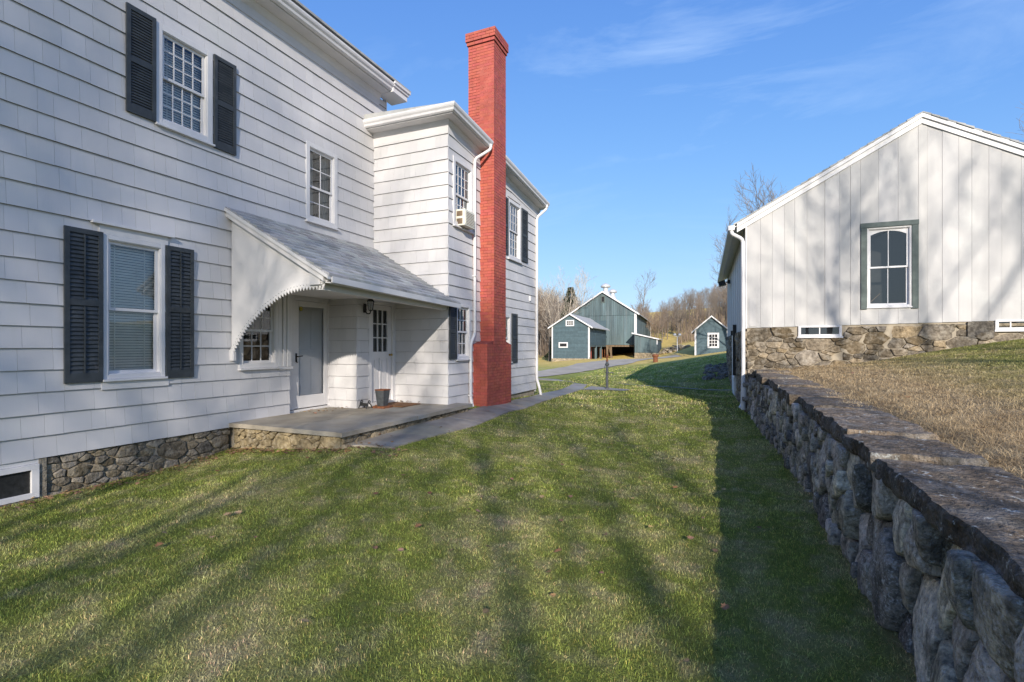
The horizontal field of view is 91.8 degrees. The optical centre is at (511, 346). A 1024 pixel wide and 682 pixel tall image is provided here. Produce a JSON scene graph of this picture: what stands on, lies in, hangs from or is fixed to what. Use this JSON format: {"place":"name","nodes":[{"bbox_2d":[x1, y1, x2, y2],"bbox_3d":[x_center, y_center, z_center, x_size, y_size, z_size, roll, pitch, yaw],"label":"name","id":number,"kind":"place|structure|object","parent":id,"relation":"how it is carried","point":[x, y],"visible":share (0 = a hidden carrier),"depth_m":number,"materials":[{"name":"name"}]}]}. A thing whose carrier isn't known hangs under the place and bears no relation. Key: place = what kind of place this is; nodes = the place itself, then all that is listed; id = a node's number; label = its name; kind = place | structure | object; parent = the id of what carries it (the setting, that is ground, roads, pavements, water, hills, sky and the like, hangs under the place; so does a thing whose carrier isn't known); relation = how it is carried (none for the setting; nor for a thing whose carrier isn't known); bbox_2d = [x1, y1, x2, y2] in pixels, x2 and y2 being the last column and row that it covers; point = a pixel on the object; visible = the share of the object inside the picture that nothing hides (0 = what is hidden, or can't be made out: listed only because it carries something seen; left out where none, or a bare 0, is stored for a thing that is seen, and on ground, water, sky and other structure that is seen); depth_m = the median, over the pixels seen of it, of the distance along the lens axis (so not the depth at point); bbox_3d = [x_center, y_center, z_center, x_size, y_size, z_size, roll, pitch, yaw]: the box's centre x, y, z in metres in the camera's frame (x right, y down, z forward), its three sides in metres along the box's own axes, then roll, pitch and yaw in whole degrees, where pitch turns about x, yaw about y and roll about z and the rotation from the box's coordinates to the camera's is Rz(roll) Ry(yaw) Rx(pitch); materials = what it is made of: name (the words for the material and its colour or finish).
{"place":"outdoors","nodes":[
{"label":"outdoors","id":0,"kind":"place"},
{"bbox_2d":[0,308,916,681],"bbox_3d":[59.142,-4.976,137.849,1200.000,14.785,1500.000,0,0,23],"label":"ground","id":1,"kind":"structure","parent":0,"point":[686,356],"depth_m":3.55,"materials":[{"name":"green plant"}]},
{"bbox_2d":[0,0,549,506],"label":"white house","id":2,"kind":"structure","parent":1,"relation":"on","point":[218,218],"depth_m":7.63,"materials":[{"name":"paint"}]},
{"bbox_2d":[0,458,39,505],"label":"window","id":3,"kind":"structure","parent":2,"relation":"in","point":[19,481],"depth_m":5.51,"materials":[{"name":"white wood"}]},
{"bbox_2d":[90,219,174,389],"bbox_3d":[-5.303,-0.512,6.693,0.775,2.105,0.980,0,0,23],"label":"window","id":4,"kind":"structure","parent":2,"relation":"in","point":[133,258],"depth_m":6.67,"materials":[{"name":"white glass"}]},
{"bbox_2d":[154,21,215,146],"bbox_3d":[-5.037,-3.765,7.319,0.770,1.430,0.850,0,0,23],"label":"window","id":5,"kind":"structure","parent":2,"relation":"in","point":[184,68],"depth_m":7.30,"materials":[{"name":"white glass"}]},
{"bbox_2d":[238,299,280,370],"bbox_3d":[-4.543,-0.320,8.456,0.782,1.400,0.819,0,0,23],"label":"window","id":6,"kind":"structure","parent":2,"relation":"in","point":[258,347],"depth_m":8.63,"materials":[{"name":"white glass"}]},
{"bbox_2d":[294,300,326,408],"bbox_3d":[-3.866,0.143,9.553,0.151,2.015,0.840,0,0,23],"label":"door","id":7,"kind":"structure","parent":2,"relation":"in","point":[310,318],"depth_m":9.59,"materials":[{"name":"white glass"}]},
{"bbox_2d":[305,140,339,230],"bbox_3d":[-3.991,-3.100,9.759,0.770,1.520,0.840,0,0,23],"label":"window","id":8,"kind":"structure","parent":2,"relation":"in","point":[321,174],"depth_m":9.88,"materials":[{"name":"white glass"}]},
{"bbox_2d":[363,299,374,313],"bbox_3d":[-2.833,-0.830,9.845,0.230,0.360,0.139,0,0,23],"label":"wall lantern","id":9,"kind":"object","parent":2,"relation":"attached to","point":[365,306],"depth_m":9.85,"materials":[{"name":"black metal"}]},
{"bbox_2d":[372,304,392,401],"bbox_3d":[-2.748,0.130,10.436,0.130,2.000,0.675,0,0,23],"label":"door","id":10,"kind":"structure","parent":2,"relation":"in","point":[381,315],"depth_m":10.49,"materials":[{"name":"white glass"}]},
{"bbox_2d":[452,155,474,234],"bbox_3d":[-1.377,-3.310,11.032,0.770,1.500,0.920,0,0,23],"label":"window","id":11,"kind":"structure","parent":2,"relation":"in","point":[462,187],"depth_m":11.05,"materials":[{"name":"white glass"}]},
{"bbox_2d":[456,304,472,360],"bbox_3d":[-1.375,-0.315,11.036,0.770,1.230,0.719,0,0,23],"label":"window","id":12,"kind":"structure","parent":2,"relation":"in","point":[463,313],"depth_m":11.12,"materials":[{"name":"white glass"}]},
{"bbox_2d":[456,208,474,229],"bbox_3d":[-1.046,-2.785,10.792,0.248,0.350,0.590,0,0,23],"label":"air conditioner","id":13,"kind":"object","parent":2,"relation":"attached to","point":[465,218],"visible":0.9,"depth_m":10.68,"materials":[{"name":"white plastic"}]},
{"bbox_2d":[505,314,512,362],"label":"window","id":14,"kind":"structure","parent":2,"relation":"in","point":[508,316],"depth_m":13.25,"materials":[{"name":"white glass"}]},
{"bbox_2d":[508,198,522,263],"bbox_3d":[-0.236,-3.145,13.692,0.770,1.630,0.950,0,0,23],"label":"window","id":15,"kind":"structure","parent":2,"relation":"in","point":[514,208],"depth_m":13.83,"materials":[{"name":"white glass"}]},
{"bbox_2d":[229,403,472,448],"bbox_3d":[-2.721,1.549,9.174,2.465,0.703,3.884,0,0,23],"label":"stone porch","id":16,"kind":"object","parent":1,"relation":"on","point":[340,427],"visible":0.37,"depth_m":7.80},
{"bbox_2d":[358,400,372,408],"bbox_3d":[-2.853,1.113,9.657,0.202,0.165,0.196,0,0,23],"label":"boot scraper","id":17,"kind":"object","parent":16,"relation":"on","point":[363,404],"visible":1,"depth_m":9.62,"materials":[{"name":"black metal"}]},
{"bbox_2d":[373,389,392,408],"bbox_3d":[-2.547,1.016,9.776,0.270,0.363,0.280,0,0,23],"label":"ash bucket","id":18,"kind":"object","parent":16,"relation":"on","point":[382,397],"visible":1,"depth_m":9.70,"materials":[{"name":"metal"}]},
{"bbox_2d":[375,402,419,406],"bbox_3d":[-2.346,1.187,10.218,0.670,0.017,0.630,0,0,23],"label":"door mat","id":19,"kind":"object","parent":16,"relation":"on","point":[400,404],"depth_m":10.13,"materials":[{"name":"brown fabric"}]},
{"bbox_2d":[351,378,586,448],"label":"footpath","id":20,"kind":"structure","parent":1,"relation":"on","point":[451,423],"depth_m":9.21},
{"bbox_2d":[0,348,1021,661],"bbox_3d":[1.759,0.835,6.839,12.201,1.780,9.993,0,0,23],"label":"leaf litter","id":21,"kind":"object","parent":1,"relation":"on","point":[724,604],"visible":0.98,"depth_m":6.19,"materials":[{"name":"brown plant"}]},
{"bbox_2d":[538,303,551,352],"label":"bare tree","id":22,"kind":"object","parent":1,"relation":"on","point":[543,326],"visible":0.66,"depth_m":77.45,"materials":[{"name":"brown plant"}]},
{"bbox_2d":[538,294,554,355],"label":"bare tree","id":23,"kind":"object","parent":1,"relation":"on","point":[542,321],"visible":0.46,"depth_m":77.78,"materials":[{"name":"brown plant"}]},
{"bbox_2d":[542,340,551,359],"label":"evergreen tree","id":24,"kind":"object","parent":1,"relation":"on","point":[545,356],"visible":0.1,"depth_m":67.71,"materials":[{"name":"green plant"}]},
{"bbox_2d":[544,299,552,342],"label":"bare tree","id":25,"kind":"object","parent":1,"relation":"on","point":[548,323],"visible":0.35,"depth_m":79.15,"materials":[{"name":"brown plant"}]},
{"bbox_2d":[541,288,558,345],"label":"bare tree","id":26,"kind":"object","parent":1,"relation":"on","point":[548,318],"visible":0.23,"depth_m":83.73,"materials":[{"name":"brown plant"}]},
{"bbox_2d":[539,291,573,360],"bbox_3d":[5.350,-2.523,60.534,3.773,9.180,4.368,0,0,-27],"label":"bare tree","id":27,"kind":"object","parent":1,"relation":"on","point":[549,344],"visible":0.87,"depth_m":60.02,"materials":[{"name":"brown plant"}]},
{"bbox_2d":[559,287,577,317],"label":"evergreen tree","id":28,"kind":"object","parent":1,"relation":"on","point":[568,297],"visible":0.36,"depth_m":69.75,"materials":[{"name":"green plant"}]},
{"bbox_2d":[538,263,601,340],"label":"bare tree","id":29,"kind":"object","parent":1,"relation":"on","point":[577,294],"visible":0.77,"depth_m":67.51,"materials":[{"name":"brown plant"}]},
{"bbox_2d":[548,313,609,361],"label":"hay shed","id":30,"kind":"structure","parent":1,"relation":"on","point":[575,337],"depth_m":55.69,"materials":[{"name":"teal wood"}]},
{"bbox_2d":[559,342,567,347],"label":"window","id":31,"kind":"structure","parent":30,"relation":"in","point":[561,344],"depth_m":55.75,"materials":[{"name":"white wood"}]},
{"bbox_2d":[566,320,573,325],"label":"window","id":32,"kind":"structure","parent":30,"relation":"in","point":[568,322],"depth_m":55.46,"materials":[{"name":"white wood"}]},
{"bbox_2d":[583,386,629,390],"bbox_3d":[3.469,1.533,18.099,1.594,0.042,1.600,0,0,23],"label":"pump apron","id":33,"kind":"object","parent":1,"relation":"on","point":[595,388],"visible":0.98,"depth_m":18.10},
{"bbox_2d":[604,355,612,388],"bbox_3d":[3.561,0.908,18.266,0.324,1.250,0.170,0,0,-15],"label":"water pump","id":34,"kind":"object","parent":33,"relation":"on","point":[607,372],"visible":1,"depth_m":18.21,"materials":[{"name":"metal"}]},
{"bbox_2d":[571,283,652,358],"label":"bank barn","id":35,"kind":"structure","parent":1,"relation":"on","point":[624,322],"depth_m":66.05,"materials":[{"name":"teal wood"}]},
{"bbox_2d":[538,301,726,356],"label":"brushwood","id":36,"kind":"object","parent":1,"relation":"on","point":[684,335],"visible":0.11,"depth_m":85.64,"materials":[{"name":"brown plant"}]},
{"bbox_2d":[634,270,654,314],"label":"bare tree","id":37,"kind":"object","parent":1,"relation":"on","point":[644,293],"visible":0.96,"depth_m":91.86,"materials":[{"name":"grey plant"}]},
{"bbox_2d":[632,333,662,357],"bbox_3d":[17.738,-0.007,64.724,3.330,3.614,6.340,0,0,21],"label":"lean to shed","id":38,"kind":"object","parent":1,"relation":"on","point":[647,346],"visible":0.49,"depth_m":62.02,"materials":[{"name":"teal wood"}]},
{"bbox_2d":[637,338,644,351],"bbox_3d":[16.185,-0.250,62.147,0.900,1.800,0.032,0,0,21],"label":"door","id":39,"kind":"structure","parent":38,"relation":"in","point":[640,341],"depth_m":62.15,"materials":[{"name":"teal wood"}]},
{"bbox_2d":[642,303,652,325],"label":"bare tree","id":40,"kind":"object","parent":1,"relation":"on","point":[648,313],"visible":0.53,"depth_m":80.39,"materials":[{"name":"brown plant"}]},
{"bbox_2d":[646,315,655,336],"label":"bare tree","id":41,"kind":"object","parent":1,"relation":"on","point":[650,325],"visible":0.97,"depth_m":78.02,"materials":[{"name":"brown plant"}]},
{"bbox_2d":[648,311,657,336],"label":"bare tree","id":42,"kind":"object","parent":1,"relation":"on","point":[653,324],"visible":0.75,"depth_m":79.99,"materials":[{"name":"brown plant"}]},
{"bbox_2d":[652,354,658,362],"bbox_3d":[11.143,0.932,38.528,0.500,0.740,0.487,0,0,23],"label":"iron standpipe","id":43,"kind":"object","parent":1,"relation":"on","point":[655,357],"visible":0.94,"depth_m":38.38,"materials":[{"name":"orange metal"}]},
{"bbox_2d":[654,311,667,337],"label":"bare tree","id":44,"kind":"object","parent":1,"relation":"on","point":[657,330],"visible":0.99,"depth_m":76.38,"materials":[{"name":"brown plant"}]},
{"bbox_2d":[657,314,667,341],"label":"bare tree","id":45,"kind":"object","parent":1,"relation":"on","point":[660,326],"visible":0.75,"depth_m":80.68,"materials":[{"name":"brown plant"}]},
{"bbox_2d":[662,305,670,336],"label":"bare tree","id":46,"kind":"object","parent":1,"relation":"on","point":[665,318],"visible":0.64,"depth_m":88.44,"materials":[{"name":"brown plant"}]},
{"bbox_2d":[663,303,671,334],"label":"bare tree","id":47,"kind":"object","parent":1,"relation":"on","point":[668,317],"visible":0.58,"depth_m":91.77,"materials":[{"name":"brown plant"}]},
{"bbox_2d":[665,310,674,339],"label":"bare tree","id":48,"kind":"object","parent":1,"relation":"on","point":[669,322],"visible":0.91,"depth_m":84.45,"materials":[{"name":"brown plant"}]},
{"bbox_2d":[667,299,678,332],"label":"bare tree","id":49,"kind":"object","parent":1,"relation":"on","point":[671,316],"visible":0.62,"depth_m":93.05,"materials":[{"name":"brown plant"}]},
{"bbox_2d":[659,344,690,353],"bbox_3d":[20.444,0.312,62.444,3.889,1.271,2.411,0,0,23],"label":"stone pile","id":50,"kind":"object","parent":1,"relation":"on","point":[669,350],"visible":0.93,"depth_m":61.99,"materials":[{"name":"grey stone"}]},
{"bbox_2d":[671,304,681,333],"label":"bare tree","id":51,"kind":"object","parent":1,"relation":"on","point":[677,317],"visible":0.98,"depth_m":83.79,"materials":[{"name":"brown plant"}]},
{"bbox_2d":[673,333,680,351],"bbox_3d":[19.987,-0.478,59.978,0.920,2.280,0.342,0,0,23],"label":"yard lamp","id":52,"kind":"object","parent":1,"relation":"on","point":[674,334],"visible":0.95,"depth_m":59.93,"materials":[{"name":"grey metal"}]},
{"bbox_2d":[670,299,684,334],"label":"bare tree","id":53,"kind":"object","parent":1,"relation":"on","point":[676,309],"visible":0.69,"depth_m":89.16,"materials":[{"name":"brown plant"}]},
{"bbox_2d":[628,384,731,389],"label":"narrow path","id":54,"kind":"structure","parent":1,"relation":"on","point":[678,387],"depth_m":18.78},
{"bbox_2d":[675,299,689,331],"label":"bare tree","id":55,"kind":"object","parent":1,"relation":"on","point":[681,316],"visible":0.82,"depth_m":87.25,"materials":[{"name":"brown plant"}]},
{"bbox_2d":[676,296,690,332],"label":"bare tree","id":56,"kind":"object","parent":1,"relation":"on","point":[684,307],"visible":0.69,"depth_m":91.36,"materials":[{"name":"brown plant"}]},
{"bbox_2d":[680,300,691,320],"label":"bare tree","id":57,"kind":"object","parent":1,"relation":"on","point":[685,312],"visible":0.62,"depth_m":94.06,"materials":[{"name":"brown plant"}]},
{"bbox_2d":[683,288,693,319],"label":"bare tree","id":58,"kind":"object","parent":1,"relation":"on","point":[688,297],"visible":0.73,"depth_m":105.28,"materials":[{"name":"brown plant"}]},
{"bbox_2d":[685,293,697,321],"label":"bare tree","id":59,"kind":"object","parent":1,"relation":"on","point":[693,306],"visible":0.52,"depth_m":104.06,"materials":[{"name":"brown plant"}]},
{"bbox_2d":[687,291,706,323],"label":"bare tree","id":60,"kind":"object","parent":1,"relation":"on","point":[700,307],"visible":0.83,"depth_m":80.12,"materials":[{"name":"brown plant"}]},
{"bbox_2d":[690,294,706,327],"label":"bare tree","id":61,"kind":"object","parent":1,"relation":"on","point":[696,313],"visible":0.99,"depth_m":78.62,"materials":[{"name":"brown plant"}]},
{"bbox_2d":[693,292,706,323],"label":"bare tree","id":62,"kind":"object","parent":1,"relation":"on","point":[700,304],"visible":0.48,"depth_m":85.75,"materials":[{"name":"brown plant"}]},
{"bbox_2d":[692,315,726,354],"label":"tool shed","id":63,"kind":"structure","parent":1,"relation":"on","point":[710,332],"depth_m":50.17,"materials":[{"name":"teal wood"}]},
{"bbox_2d":[708,333,718,347],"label":"window","id":64,"kind":"structure","parent":63,"relation":"in","point":[713,338],"depth_m":50.08,"materials":[{"name":"white wood"}]},
{"bbox_2d":[704,292,717,317],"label":"bare tree","id":65,"kind":"object","parent":1,"relation":"on","point":[710,305],"visible":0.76,"depth_m":80.25,"materials":[{"name":"brown plant"}]},
{"bbox_2d":[704,296,718,316],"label":"bare tree","id":66,"kind":"object","parent":1,"relation":"on","point":[710,310],"visible":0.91,"depth_m":76.23,"materials":[{"name":"brown plant"}]},
{"bbox_2d":[708,286,718,317],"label":"bare tree","id":67,"kind":"object","parent":1,"relation":"on","point":[714,299],"visible":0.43,"depth_m":92.58,"materials":[{"name":"brown plant"}]},
{"bbox_2d":[701,363,728,379],"bbox_3d":[8.753,1.026,21.096,1.219,0.717,3.318,0,0,23],"label":"rubble heap","id":68,"kind":"object","parent":1,"relation":"on","point":[722,372],"visible":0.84,"depth_m":20.77,"materials":[{"name":"stone"}]},
{"bbox_2d":[707,288,723,316],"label":"bare tree","id":69,"kind":"object","parent":1,"relation":"on","point":[713,303],"visible":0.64,"depth_m":89.65,"materials":[{"name":"brown plant"}]},
{"bbox_2d":[713,287,726,326],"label":"bare tree","id":70,"kind":"object","parent":1,"relation":"on","point":[724,303],"visible":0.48,"depth_m":80.48,"materials":[{"name":"brown plant"}]},
{"bbox_2d":[715,295,726,325],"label":"bare tree","id":71,"kind":"object","parent":1,"relation":"on","point":[721,306],"visible":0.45,"depth_m":83.47,"materials":[{"name":"brown plant"}]},
{"bbox_2d":[709,209,739,300],"bbox_3d":[18.347,-5.325,40.105,5.255,11.938,4.710,0,0,16],"label":"bare tree","id":72,"kind":"object","parent":1,"relation":"on","point":[722,250],"visible":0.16,"depth_m":39.75,"materials":[{"name":"grey plant"}]},
{"bbox_2d":[721,162,786,259],"bbox_3d":[20.831,-7.765,40.275,6.298,15.963,7.027,0,0,40],"label":"bare tree","id":73,"kind":"object","parent":1,"relation":"on","point":[762,201],"visible":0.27,"depth_m":41.51,"materials":[{"name":"grey plant"}]},
{"bbox_2d":[717,111,1023,411],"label":"white barn","id":74,"kind":"structure","parent":1,"relation":"on","point":[906,238],"depth_m":11.05,"materials":[{"name":"paint"}]},
{"bbox_2d":[718,280,729,286],"bbox_3d":[8.369,-2.500,19.478,0.503,0.240,0.400,0,0,23],"label":"floodlight","id":75,"kind":"object","parent":74,"relation":"attached to","point":[722,283],"visible":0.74,"depth_m":19.34,"materials":[{"name":"black metal"}]},
{"bbox_2d":[731,325,736,395],"bbox_3d":[7.478,0.425,16.786,0.210,2.250,2.440,0,0,21],"label":"barn door","id":76,"kind":"structure","parent":74,"relation":"in","point":[733,332],"depth_m":15.66,"materials":[{"name":"black metal"}]},
{"bbox_2d":[797,325,842,337],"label":"cellar window","id":77,"kind":"structure","parent":74,"relation":"in","point":[830,331],"depth_m":11.47,"materials":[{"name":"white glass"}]},
{"bbox_2d":[860,219,918,309],"bbox_3d":[8.468,-1.805,11.300,1.070,1.930,0.755,0,0,21],"label":"window","id":78,"kind":"structure","parent":74,"relation":"in","point":[889,251],"depth_m":11.14,"materials":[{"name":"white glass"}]},
{"bbox_2d":[994,319,1023,331],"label":"cellar window","id":79,"kind":"structure","parent":74,"relation":"in","point":[1016,328],"depth_m":10.23,"materials":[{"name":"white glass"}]},
{"bbox_2d":[741,369,1023,681],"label":"retaining wall","id":80,"kind":"structure","parent":1,"relation":"on","point":[922,529],"depth_m":2.63,"materials":[{"name":"stone"}]},
{"bbox_2d":[538,355,679,376],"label":"driveway","id":81,"kind":"structure","parent":0,"point":[582,367],"depth_m":35.99,"materials":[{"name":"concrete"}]},
{"bbox_2d":[298,0,1023,312],"label":"sky","id":82,"kind":"structure","parent":0,"point":[637,122],"materials":[{"name":"blue"}]},
{"bbox_2d":[771,338,1023,489],"bbox_3d":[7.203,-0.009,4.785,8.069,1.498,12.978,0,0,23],"label":"dry grass","id":83,"kind":"structure","parent":0,"point":[949,426],"depth_m":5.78,"materials":[{"name":"beige plant"}]}
]}

